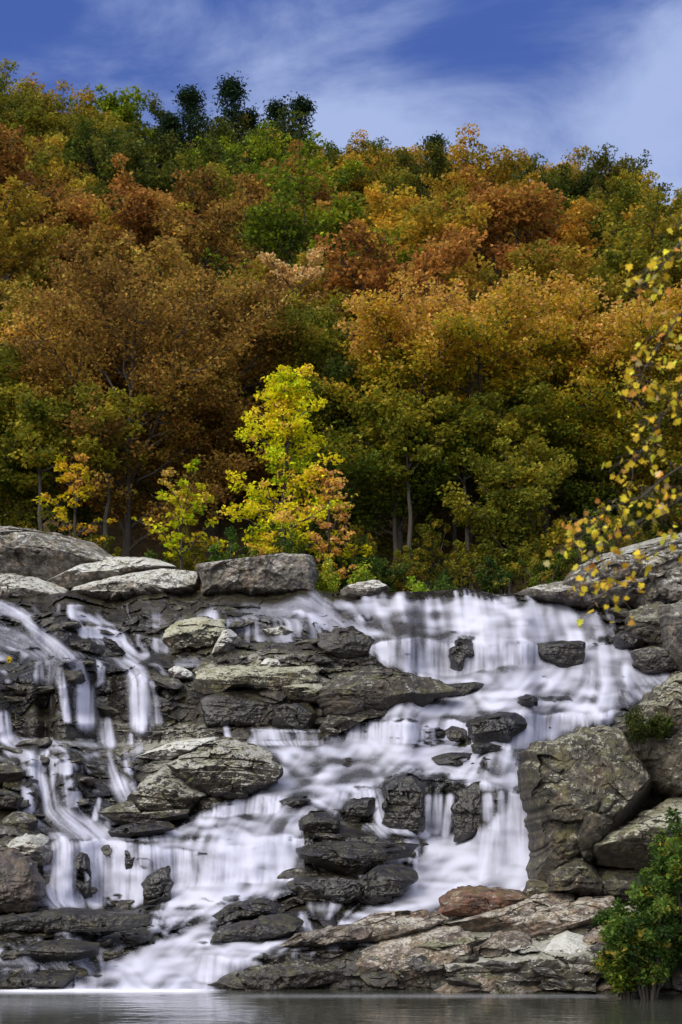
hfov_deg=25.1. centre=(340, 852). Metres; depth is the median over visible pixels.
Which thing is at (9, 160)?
oak tree
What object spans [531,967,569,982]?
stone
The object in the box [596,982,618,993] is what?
rock
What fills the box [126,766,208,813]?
rock
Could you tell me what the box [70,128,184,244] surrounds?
leafy tree
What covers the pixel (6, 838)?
stone
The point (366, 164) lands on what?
hickory tree
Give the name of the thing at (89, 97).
leafy tree
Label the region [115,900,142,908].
stone
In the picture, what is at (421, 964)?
stone
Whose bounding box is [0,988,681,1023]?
pool water
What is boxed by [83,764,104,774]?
stone
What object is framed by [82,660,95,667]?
stone
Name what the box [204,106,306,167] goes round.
leafy tree
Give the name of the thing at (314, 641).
stone
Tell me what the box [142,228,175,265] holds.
bare tree
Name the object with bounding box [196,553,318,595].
boulder
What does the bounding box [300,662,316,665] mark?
stone
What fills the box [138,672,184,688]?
stone
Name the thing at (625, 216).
hickory tree
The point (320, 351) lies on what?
leafy tree
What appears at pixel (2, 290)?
oak tree
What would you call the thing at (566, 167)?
hickory tree
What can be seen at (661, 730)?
shrub
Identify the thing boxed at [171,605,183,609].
stone
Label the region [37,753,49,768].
stone
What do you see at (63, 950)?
rock
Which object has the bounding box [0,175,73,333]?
hickory tree
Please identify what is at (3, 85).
leafy tree
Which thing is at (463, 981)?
stone
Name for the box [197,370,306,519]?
leafy tree
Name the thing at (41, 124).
leafy tree
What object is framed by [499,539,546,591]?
bush
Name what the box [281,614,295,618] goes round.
stone
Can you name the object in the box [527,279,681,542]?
maple tree
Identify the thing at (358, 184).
hickory tree
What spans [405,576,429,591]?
bush
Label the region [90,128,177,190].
leafy tree
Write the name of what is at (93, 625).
stone
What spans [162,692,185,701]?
stone
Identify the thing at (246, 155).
hickory tree
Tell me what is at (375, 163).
hickory tree
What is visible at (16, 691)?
stone
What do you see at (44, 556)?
rock outcrop
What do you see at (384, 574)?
bush
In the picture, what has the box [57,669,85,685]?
stone
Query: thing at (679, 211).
hickory tree
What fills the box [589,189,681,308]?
leafy tree
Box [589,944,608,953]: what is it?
stone
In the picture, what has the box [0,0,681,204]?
sky
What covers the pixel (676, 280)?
leafy tree
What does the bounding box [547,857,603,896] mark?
rock
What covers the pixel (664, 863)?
bush
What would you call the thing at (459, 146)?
hickory tree
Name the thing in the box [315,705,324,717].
stone
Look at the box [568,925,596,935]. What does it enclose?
stone
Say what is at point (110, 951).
stone
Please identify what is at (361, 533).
bush
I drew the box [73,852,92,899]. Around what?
rock
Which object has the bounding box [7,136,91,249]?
oak tree
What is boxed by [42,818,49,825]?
stone
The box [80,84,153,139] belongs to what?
leafy tree
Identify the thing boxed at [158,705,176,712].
stone
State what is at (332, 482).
young tree
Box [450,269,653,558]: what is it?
maple tree
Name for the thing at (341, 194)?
hickory tree
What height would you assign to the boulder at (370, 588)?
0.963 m
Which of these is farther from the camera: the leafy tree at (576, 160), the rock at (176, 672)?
the leafy tree at (576, 160)
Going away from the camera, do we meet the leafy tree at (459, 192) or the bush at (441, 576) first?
the bush at (441, 576)
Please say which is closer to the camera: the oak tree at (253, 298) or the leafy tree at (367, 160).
the oak tree at (253, 298)
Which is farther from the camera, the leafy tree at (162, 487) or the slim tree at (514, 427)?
the leafy tree at (162, 487)
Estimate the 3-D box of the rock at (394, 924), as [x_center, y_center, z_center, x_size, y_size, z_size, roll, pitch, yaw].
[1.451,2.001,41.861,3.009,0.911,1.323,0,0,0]
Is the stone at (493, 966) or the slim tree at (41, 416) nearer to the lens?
the stone at (493, 966)
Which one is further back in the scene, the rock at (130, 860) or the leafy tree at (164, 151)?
the leafy tree at (164, 151)
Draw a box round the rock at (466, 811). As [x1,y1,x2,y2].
[450,781,481,842]
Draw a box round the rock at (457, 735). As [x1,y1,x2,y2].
[443,726,468,743]
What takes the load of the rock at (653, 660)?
on the rock bed
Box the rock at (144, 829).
[107,821,174,836]
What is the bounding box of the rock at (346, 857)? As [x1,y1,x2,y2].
[295,839,419,875]
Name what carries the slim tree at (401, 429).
on the hillside ground
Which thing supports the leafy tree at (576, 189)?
on the hillside ground
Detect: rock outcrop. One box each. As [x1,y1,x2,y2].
[0,525,112,580]
[563,532,681,608]
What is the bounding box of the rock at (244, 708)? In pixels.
[200,690,269,726]
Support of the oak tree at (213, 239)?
on the hillside ground
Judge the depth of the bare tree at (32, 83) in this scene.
157.55 m
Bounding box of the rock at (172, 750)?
[135,737,218,760]
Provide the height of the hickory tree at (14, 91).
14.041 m
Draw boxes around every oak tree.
[0,123,76,278]
[0,233,270,556]
[0,254,161,537]
[0,278,5,305]
[1,200,93,298]
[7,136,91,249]
[10,186,108,283]
[38,223,146,363]
[38,266,179,524]
[57,152,207,298]
[90,223,217,375]
[130,248,326,558]
[148,196,263,331]
[153,320,275,535]
[168,164,284,308]
[226,158,284,276]
[231,139,352,270]
[245,189,357,316]
[313,219,515,387]
[436,164,582,310]
[472,238,604,389]
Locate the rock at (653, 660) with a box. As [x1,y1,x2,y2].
[630,646,677,674]
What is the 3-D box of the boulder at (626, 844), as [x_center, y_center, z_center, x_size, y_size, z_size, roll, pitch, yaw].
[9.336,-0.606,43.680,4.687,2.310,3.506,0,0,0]
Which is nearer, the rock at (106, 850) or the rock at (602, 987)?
the rock at (602, 987)
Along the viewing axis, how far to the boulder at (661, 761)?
43.65 m
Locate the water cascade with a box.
[0,591,664,989]
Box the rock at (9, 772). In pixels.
[0,763,25,784]
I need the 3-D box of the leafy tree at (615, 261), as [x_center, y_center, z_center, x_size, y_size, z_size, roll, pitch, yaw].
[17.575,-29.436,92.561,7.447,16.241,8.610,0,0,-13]
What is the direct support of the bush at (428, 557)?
on the hillside ground
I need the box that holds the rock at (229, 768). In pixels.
[166,736,282,799]
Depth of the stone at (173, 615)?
63.73 m
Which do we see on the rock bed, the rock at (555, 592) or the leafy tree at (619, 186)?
the rock at (555, 592)
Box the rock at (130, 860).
[125,846,138,869]
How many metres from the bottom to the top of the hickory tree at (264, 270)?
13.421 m
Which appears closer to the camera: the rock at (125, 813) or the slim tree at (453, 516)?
the rock at (125, 813)
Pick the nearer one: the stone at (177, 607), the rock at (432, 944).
the rock at (432, 944)
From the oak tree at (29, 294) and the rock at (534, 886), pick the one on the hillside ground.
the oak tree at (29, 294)
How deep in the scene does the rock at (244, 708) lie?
56.10 m
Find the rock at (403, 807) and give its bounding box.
[381,776,425,832]
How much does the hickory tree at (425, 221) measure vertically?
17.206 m
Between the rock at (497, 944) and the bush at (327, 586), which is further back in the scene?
the bush at (327, 586)
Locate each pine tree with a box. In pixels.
[154,108,186,163]
[171,83,212,165]
[210,70,251,140]
[236,105,263,135]
[255,96,291,136]
[286,91,317,153]
[419,131,448,161]
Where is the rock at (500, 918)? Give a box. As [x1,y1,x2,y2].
[447,892,574,931]
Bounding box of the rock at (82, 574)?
[47,556,175,590]
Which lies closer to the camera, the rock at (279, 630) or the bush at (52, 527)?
the rock at (279, 630)
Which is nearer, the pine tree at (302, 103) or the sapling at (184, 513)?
the sapling at (184, 513)
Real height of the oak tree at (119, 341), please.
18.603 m
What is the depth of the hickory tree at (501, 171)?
127.91 m
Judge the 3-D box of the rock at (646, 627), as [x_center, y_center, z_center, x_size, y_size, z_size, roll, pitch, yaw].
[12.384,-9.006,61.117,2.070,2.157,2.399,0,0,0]
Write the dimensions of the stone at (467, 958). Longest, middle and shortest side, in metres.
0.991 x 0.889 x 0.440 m
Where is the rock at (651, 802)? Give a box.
[595,725,662,866]
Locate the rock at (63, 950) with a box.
[15,939,99,961]
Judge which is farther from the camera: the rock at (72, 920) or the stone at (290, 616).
the stone at (290, 616)
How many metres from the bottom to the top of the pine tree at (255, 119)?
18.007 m
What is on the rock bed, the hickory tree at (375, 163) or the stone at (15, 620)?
the stone at (15, 620)
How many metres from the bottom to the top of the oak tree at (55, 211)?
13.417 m
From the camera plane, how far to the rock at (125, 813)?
50.33 m
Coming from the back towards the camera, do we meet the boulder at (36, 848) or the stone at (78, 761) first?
the stone at (78, 761)
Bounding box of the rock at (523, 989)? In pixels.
[507,985,541,992]
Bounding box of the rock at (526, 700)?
[518,694,538,706]
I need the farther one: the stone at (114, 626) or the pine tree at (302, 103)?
the pine tree at (302, 103)
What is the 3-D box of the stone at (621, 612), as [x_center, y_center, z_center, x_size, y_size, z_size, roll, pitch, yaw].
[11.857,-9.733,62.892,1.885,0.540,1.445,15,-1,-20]
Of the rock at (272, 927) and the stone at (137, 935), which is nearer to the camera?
the rock at (272, 927)
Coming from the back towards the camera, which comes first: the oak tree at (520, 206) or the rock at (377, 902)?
the oak tree at (520, 206)
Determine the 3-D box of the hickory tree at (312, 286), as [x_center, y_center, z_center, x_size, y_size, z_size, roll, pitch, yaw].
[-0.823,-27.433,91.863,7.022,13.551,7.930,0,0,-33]
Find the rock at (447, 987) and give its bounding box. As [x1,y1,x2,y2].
[434,975,500,991]
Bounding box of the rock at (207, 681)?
[190,665,319,695]
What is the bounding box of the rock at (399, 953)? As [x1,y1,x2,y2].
[355,925,475,988]
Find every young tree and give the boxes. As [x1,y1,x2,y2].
[208,363,373,570]
[294,464,357,579]
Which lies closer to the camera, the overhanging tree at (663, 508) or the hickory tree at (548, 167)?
the overhanging tree at (663, 508)
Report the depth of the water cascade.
50.65 m
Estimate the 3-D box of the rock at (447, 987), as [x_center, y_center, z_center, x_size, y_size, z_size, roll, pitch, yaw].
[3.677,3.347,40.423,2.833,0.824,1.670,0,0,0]
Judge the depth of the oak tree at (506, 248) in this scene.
96.42 m
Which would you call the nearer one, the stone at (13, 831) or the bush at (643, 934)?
the bush at (643, 934)
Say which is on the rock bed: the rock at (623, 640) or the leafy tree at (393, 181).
the rock at (623, 640)
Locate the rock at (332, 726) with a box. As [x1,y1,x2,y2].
[319,709,387,738]
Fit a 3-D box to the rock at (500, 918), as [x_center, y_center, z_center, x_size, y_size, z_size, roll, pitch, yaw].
[4.801,1.699,42.900,3.660,1.202,2.058,0,0,0]
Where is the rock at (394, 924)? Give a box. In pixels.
[343,909,448,942]
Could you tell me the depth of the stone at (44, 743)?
55.79 m
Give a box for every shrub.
[619,703,654,750]
[649,709,675,740]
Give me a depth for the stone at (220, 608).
63.78 m
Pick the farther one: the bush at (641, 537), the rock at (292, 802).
the bush at (641, 537)
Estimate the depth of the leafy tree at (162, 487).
89.66 m
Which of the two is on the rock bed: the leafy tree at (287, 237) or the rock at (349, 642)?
the rock at (349, 642)
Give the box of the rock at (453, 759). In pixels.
[431,752,471,765]
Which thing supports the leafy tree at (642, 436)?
on the hillside ground
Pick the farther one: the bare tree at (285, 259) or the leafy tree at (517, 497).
the bare tree at (285, 259)
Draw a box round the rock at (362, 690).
[316,668,460,716]
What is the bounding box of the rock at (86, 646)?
[70,638,104,655]
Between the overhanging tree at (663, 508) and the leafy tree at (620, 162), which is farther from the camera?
the leafy tree at (620, 162)
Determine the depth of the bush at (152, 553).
70.87 m
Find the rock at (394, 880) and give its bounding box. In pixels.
[293,864,418,904]
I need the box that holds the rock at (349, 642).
[317,626,374,658]
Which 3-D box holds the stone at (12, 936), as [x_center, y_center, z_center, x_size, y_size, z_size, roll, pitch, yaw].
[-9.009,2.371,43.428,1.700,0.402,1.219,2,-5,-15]
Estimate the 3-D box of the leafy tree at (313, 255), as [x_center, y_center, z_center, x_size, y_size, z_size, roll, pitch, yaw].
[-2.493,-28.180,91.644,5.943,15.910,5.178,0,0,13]
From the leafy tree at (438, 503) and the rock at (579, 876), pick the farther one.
the leafy tree at (438, 503)
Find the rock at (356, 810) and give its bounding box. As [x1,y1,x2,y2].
[343,797,374,821]
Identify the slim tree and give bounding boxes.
[1,387,118,530]
[53,380,170,553]
[337,389,442,571]
[360,391,461,591]
[425,388,503,582]
[425,391,520,588]
[463,381,560,593]
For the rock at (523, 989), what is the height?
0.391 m
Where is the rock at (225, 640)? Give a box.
[212,629,236,653]
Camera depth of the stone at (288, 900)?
45.09 m
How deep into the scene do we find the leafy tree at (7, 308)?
90.72 m
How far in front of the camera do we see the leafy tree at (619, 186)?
141.87 m
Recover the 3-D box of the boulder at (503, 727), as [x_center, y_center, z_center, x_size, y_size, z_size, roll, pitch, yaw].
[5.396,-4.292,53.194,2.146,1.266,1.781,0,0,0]
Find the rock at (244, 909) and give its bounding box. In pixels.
[212,898,280,922]
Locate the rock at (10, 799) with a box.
[0,789,23,808]
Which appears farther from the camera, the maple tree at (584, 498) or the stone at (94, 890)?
the maple tree at (584, 498)
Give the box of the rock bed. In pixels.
[0,588,681,993]
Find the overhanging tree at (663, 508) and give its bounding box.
[543,212,681,627]
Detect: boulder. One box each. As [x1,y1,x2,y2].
[2,812,38,830]
[7,833,52,865]
[162,616,226,649]
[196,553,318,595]
[340,579,388,597]
[465,712,526,742]
[517,725,652,882]
[537,640,585,668]
[544,930,587,953]
[592,796,681,870]
[616,671,681,800]
[658,599,681,670]
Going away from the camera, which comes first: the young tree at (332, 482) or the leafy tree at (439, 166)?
the young tree at (332, 482)
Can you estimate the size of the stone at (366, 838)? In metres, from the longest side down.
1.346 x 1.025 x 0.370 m
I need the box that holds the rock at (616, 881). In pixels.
[596,867,662,902]
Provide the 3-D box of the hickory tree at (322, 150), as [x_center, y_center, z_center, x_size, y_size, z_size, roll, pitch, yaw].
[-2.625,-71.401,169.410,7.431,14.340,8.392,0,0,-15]
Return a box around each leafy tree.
[0,58,19,122]
[0,77,18,124]
[0,81,70,149]
[0,138,63,301]
[0,279,75,510]
[0,341,75,529]
[1,411,95,512]
[5,80,110,140]
[10,87,85,156]
[50,114,126,233]
[64,112,130,187]
[65,96,98,137]
[68,119,144,140]
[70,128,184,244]
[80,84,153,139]
[86,120,193,208]
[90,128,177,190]
[92,323,230,521]
[134,89,209,158]
[162,142,206,195]
[167,136,203,162]
[174,153,258,277]
[177,136,245,183]
[185,163,244,274]
[192,108,252,148]
[194,107,310,184]
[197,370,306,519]
[198,140,415,322]
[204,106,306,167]
[220,119,371,196]
[227,286,360,527]
[249,245,340,323]
[257,354,418,587]
[295,139,365,174]
[320,138,395,175]
[322,191,371,319]
[348,152,395,226]
[357,166,415,228]
[358,136,404,165]
[359,237,456,340]
[373,139,461,202]
[382,366,483,541]
[419,185,466,215]
[435,200,491,283]
[435,435,581,593]
[440,195,557,286]
[456,147,546,186]
[485,187,585,276]
[501,152,596,200]
[528,175,576,224]
[529,327,661,519]
[530,164,584,184]
[545,179,681,273]
[553,162,613,266]
[557,145,608,172]
[578,142,673,204]
[580,185,652,259]
[583,220,681,474]
[583,236,648,287]
[585,155,659,188]
[586,168,649,202]
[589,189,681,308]
[591,372,680,484]
[609,320,681,532]
[611,187,663,229]
[619,171,681,213]
[672,274,681,290]
[673,187,681,197]
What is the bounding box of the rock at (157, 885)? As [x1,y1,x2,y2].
[141,866,173,905]
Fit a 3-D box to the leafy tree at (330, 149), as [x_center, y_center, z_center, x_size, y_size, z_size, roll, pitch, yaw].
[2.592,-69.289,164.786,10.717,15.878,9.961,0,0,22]
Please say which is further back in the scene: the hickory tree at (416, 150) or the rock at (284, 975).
the hickory tree at (416, 150)
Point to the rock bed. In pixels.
(34, 714)
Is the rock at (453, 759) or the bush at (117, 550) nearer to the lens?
the rock at (453, 759)
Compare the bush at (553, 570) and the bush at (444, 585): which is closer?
the bush at (444, 585)
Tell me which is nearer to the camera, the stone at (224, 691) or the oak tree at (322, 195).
the stone at (224, 691)
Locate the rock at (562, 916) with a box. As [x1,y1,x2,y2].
[511,895,616,937]
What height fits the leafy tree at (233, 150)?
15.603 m
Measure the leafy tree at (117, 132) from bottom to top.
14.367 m
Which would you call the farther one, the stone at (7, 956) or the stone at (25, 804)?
the stone at (25, 804)
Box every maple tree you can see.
[0,311,139,539]
[254,270,516,580]
[359,266,612,555]
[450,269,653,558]
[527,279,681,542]
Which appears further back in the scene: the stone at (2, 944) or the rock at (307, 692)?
the rock at (307, 692)
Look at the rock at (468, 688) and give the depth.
57.14 m
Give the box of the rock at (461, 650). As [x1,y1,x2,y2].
[448,638,473,672]
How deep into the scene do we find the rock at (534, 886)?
43.53 m
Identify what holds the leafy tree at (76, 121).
on the hillside ground
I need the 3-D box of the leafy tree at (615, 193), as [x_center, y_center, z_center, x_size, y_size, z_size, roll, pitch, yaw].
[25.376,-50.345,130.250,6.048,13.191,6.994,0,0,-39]
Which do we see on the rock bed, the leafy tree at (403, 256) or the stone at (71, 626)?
the stone at (71, 626)
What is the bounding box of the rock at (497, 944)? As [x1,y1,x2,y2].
[471,930,531,958]
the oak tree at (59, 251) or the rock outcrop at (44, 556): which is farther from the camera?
the oak tree at (59, 251)
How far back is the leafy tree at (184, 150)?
128.44 m
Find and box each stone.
[0,692,5,699]
[0,746,24,755]
[0,826,37,837]
[0,835,14,842]
[0,932,31,940]
[0,941,13,950]
[0,946,26,963]
[3,696,22,703]
[5,685,25,695]
[9,618,20,623]
[13,737,52,748]
[18,799,30,809]
[20,612,52,622]
[31,813,45,818]
[34,617,55,627]
[36,686,54,695]
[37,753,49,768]
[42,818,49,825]
[42,872,50,887]
[45,622,80,633]
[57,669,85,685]
[59,962,87,978]
[70,759,81,764]
[78,777,94,787]
[78,798,90,805]
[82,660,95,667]
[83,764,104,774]
[85,622,114,635]
[87,972,101,978]
[88,654,103,658]
[91,887,97,893]
[94,949,134,962]
[96,705,121,718]
[97,938,113,947]
[98,933,124,947]
[98,948,127,958]
[102,652,126,659]
[105,623,122,628]
[115,626,130,636]
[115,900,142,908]
[119,926,153,943]
[120,761,140,772]
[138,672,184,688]
[144,620,175,634]
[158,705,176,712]
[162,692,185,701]
[162,720,175,727]
[169,613,181,617]
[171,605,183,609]
[209,690,235,694]
[213,606,231,610]
[216,659,227,663]
[227,656,253,665]
[228,618,253,628]
[233,636,242,644]
[259,655,273,659]
[266,712,273,720]
[277,868,318,878]
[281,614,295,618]
[281,897,294,903]
[286,880,297,891]
[294,638,319,645]
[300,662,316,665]
[302,899,320,904]
[306,655,333,663]
[314,717,325,728]
[314,832,344,840]
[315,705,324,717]
[356,835,377,841]
[408,956,443,972]
[416,837,428,848]
[445,976,488,987]
[446,916,464,921]
[455,955,478,962]
[476,960,519,972]
[497,928,512,931]
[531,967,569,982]
[535,935,548,941]
[544,977,574,990]
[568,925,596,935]
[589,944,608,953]
[607,607,630,617]
[618,626,625,630]
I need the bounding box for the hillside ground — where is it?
[0,271,681,592]
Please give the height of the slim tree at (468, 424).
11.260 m
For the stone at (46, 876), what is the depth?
47.28 m
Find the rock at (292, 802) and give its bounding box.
[279,796,310,808]
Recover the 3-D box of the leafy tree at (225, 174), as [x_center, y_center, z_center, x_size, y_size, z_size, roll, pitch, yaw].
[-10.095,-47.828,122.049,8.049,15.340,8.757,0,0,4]
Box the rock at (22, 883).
[0,845,44,913]
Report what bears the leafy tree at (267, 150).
on the hillside ground
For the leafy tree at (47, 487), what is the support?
on the hillside ground
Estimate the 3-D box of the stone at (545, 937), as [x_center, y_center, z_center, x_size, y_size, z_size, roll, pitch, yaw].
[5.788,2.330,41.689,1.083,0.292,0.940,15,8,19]
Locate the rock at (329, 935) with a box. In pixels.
[277,924,374,947]
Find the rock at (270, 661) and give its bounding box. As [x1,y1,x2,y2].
[261,658,280,665]
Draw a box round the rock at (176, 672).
[168,665,192,678]
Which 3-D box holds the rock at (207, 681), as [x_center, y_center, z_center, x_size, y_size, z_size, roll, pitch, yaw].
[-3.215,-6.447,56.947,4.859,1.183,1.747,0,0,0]
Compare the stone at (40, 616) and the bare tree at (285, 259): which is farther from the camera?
the bare tree at (285, 259)
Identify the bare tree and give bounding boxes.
[11,70,48,108]
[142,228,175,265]
[278,219,328,306]
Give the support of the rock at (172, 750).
on the rock bed
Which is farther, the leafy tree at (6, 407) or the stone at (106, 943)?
the leafy tree at (6, 407)
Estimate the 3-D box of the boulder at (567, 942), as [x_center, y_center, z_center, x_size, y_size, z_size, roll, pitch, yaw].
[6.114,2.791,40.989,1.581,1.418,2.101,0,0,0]
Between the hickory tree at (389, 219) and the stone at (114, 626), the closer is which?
the stone at (114, 626)
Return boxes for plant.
[6,656,11,663]
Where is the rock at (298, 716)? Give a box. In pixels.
[272,703,316,730]
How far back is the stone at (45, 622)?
62.47 m
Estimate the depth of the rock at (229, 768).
50.74 m
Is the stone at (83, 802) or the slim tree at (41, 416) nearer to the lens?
the stone at (83, 802)
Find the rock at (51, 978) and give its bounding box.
[0,970,79,988]
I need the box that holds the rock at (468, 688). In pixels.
[446,682,488,697]
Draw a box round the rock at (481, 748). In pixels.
[471,741,501,754]
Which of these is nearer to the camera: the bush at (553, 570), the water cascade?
the water cascade
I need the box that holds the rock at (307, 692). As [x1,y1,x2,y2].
[281,683,322,704]
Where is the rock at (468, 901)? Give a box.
[437,885,526,916]
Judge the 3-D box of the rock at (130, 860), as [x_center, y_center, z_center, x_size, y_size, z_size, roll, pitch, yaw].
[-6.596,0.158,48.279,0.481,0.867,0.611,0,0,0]
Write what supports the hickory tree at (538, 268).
on the hillside ground
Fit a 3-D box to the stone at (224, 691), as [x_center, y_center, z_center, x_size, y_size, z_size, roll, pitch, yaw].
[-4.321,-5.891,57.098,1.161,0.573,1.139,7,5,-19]
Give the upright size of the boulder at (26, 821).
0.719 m
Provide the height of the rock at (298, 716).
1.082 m
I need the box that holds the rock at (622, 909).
[599,906,636,924]
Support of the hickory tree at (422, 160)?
on the hillside ground
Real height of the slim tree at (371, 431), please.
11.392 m
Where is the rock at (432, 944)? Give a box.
[416,936,488,950]
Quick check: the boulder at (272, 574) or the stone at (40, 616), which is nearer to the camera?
the stone at (40, 616)
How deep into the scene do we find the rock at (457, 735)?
54.83 m
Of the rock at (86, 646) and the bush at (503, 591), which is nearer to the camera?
the rock at (86, 646)
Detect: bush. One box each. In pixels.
[37,509,65,532]
[84,533,122,556]
[144,549,169,562]
[162,528,210,591]
[208,525,251,561]
[249,523,309,556]
[295,525,327,584]
[305,535,372,591]
[315,555,340,591]
[333,524,388,580]
[347,560,376,584]
[355,553,408,591]
[389,545,428,591]
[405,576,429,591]
[406,512,464,591]
[428,575,456,591]
[430,569,458,590]
[435,539,480,588]
[473,555,513,593]
[476,522,521,593]
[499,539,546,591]
[512,549,575,586]
[528,513,576,580]
[564,508,614,565]
[589,866,681,1000]
[590,929,668,998]
[597,481,658,548]
[646,806,681,973]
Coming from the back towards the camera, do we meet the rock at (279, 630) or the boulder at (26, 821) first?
the rock at (279, 630)
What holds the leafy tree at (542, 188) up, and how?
on the hillside ground
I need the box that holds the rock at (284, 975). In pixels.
[208,961,353,990]
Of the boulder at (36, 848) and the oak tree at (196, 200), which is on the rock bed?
the boulder at (36, 848)
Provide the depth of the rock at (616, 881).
43.40 m
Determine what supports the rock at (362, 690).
on the rock bed
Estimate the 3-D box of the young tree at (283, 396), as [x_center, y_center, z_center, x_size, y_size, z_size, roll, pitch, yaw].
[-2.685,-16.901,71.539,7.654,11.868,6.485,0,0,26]
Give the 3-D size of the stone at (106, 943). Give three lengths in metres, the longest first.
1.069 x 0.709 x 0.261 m
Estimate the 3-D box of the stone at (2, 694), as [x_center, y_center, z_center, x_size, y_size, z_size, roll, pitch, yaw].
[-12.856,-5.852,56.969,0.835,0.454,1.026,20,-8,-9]
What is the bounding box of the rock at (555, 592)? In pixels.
[514,581,586,608]
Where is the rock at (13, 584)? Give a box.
[0,572,69,597]
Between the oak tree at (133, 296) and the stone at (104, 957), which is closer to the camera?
the stone at (104, 957)
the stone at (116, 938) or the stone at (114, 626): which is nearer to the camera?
the stone at (116, 938)
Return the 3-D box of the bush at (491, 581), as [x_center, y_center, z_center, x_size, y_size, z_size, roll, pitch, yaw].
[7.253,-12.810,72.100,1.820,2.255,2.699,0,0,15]
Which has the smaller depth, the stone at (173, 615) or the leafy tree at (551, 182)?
the stone at (173, 615)
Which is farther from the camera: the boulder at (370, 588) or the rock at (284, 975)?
the boulder at (370, 588)
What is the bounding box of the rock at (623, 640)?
[613,630,643,649]
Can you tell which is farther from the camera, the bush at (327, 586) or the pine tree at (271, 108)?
the pine tree at (271, 108)
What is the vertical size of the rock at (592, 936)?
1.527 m
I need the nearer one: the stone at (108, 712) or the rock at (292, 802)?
the rock at (292, 802)
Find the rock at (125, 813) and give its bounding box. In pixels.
[98,800,190,824]
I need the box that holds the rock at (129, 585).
[68,569,200,600]
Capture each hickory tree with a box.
[0,78,66,122]
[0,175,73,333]
[22,132,98,226]
[90,192,195,263]
[223,251,352,362]
[239,126,316,180]
[268,277,364,377]
[306,149,380,224]
[314,144,329,155]
[330,154,374,194]
[333,189,405,242]
[337,180,421,318]
[342,129,396,175]
[362,183,493,289]
[384,147,436,202]
[391,144,426,173]
[413,143,468,192]
[419,123,531,207]
[424,172,493,202]
[429,268,488,316]
[434,237,635,518]
[496,169,564,223]
[522,196,604,285]
[529,161,553,181]
[551,160,580,180]
[602,202,681,324]
[671,208,681,233]
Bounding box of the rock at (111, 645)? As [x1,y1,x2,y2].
[103,636,125,652]
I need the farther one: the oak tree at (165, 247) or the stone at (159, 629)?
the oak tree at (165, 247)
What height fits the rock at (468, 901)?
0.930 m
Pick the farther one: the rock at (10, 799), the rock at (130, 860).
the rock at (10, 799)
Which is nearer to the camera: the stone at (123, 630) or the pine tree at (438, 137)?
the stone at (123, 630)
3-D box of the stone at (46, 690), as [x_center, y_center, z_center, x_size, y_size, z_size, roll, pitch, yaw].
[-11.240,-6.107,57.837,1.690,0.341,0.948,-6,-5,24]
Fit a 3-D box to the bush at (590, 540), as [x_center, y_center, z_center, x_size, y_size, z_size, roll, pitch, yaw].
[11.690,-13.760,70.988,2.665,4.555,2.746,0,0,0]
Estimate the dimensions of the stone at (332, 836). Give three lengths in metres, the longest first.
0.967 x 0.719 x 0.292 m
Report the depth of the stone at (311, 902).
44.99 m
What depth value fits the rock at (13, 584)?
66.81 m
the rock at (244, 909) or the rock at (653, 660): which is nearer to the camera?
the rock at (244, 909)
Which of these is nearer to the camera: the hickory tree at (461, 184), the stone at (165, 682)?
the stone at (165, 682)
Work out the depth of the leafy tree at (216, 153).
128.74 m
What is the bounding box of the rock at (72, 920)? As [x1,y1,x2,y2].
[0,907,152,933]
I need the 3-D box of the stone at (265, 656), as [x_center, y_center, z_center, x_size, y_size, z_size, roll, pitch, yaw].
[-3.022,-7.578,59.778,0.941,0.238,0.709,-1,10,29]
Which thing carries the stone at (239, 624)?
on the rock bed
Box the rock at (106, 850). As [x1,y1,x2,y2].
[101,844,111,858]
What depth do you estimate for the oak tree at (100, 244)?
97.70 m
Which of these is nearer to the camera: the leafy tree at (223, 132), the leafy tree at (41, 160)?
the leafy tree at (41, 160)
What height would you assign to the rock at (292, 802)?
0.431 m
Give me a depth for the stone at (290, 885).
45.23 m
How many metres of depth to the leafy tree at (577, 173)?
143.59 m
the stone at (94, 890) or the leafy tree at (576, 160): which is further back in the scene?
the leafy tree at (576, 160)
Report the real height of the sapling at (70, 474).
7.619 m
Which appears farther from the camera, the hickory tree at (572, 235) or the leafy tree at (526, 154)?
the leafy tree at (526, 154)
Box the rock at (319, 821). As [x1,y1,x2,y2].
[298,810,340,832]
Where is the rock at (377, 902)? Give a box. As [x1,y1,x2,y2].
[355,894,392,906]
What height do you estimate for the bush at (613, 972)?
2.034 m
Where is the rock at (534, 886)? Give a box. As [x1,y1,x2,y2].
[522,879,551,896]
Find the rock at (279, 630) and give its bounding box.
[262,626,293,635]
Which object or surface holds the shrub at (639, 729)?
on the boulder at (661, 761)
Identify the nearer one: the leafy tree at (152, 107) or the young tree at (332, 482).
the young tree at (332, 482)
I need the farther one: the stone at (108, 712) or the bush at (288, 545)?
the bush at (288, 545)
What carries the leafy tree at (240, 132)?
on the hillside ground
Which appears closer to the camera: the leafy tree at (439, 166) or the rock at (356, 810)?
the rock at (356, 810)
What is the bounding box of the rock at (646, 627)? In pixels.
[625,601,669,645]
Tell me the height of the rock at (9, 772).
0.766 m
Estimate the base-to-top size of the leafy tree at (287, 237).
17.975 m
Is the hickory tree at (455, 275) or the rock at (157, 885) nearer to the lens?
the rock at (157, 885)
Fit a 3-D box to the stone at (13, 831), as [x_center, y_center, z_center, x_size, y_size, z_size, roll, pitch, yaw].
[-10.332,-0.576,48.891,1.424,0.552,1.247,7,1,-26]
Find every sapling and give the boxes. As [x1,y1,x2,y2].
[33,452,116,542]
[131,457,219,569]
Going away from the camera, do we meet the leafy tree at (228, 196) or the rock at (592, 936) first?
the rock at (592, 936)
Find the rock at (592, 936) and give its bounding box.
[582,925,606,944]
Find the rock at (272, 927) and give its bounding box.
[210,913,303,942]
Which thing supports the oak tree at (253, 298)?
on the hillside ground
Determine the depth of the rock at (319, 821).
48.23 m

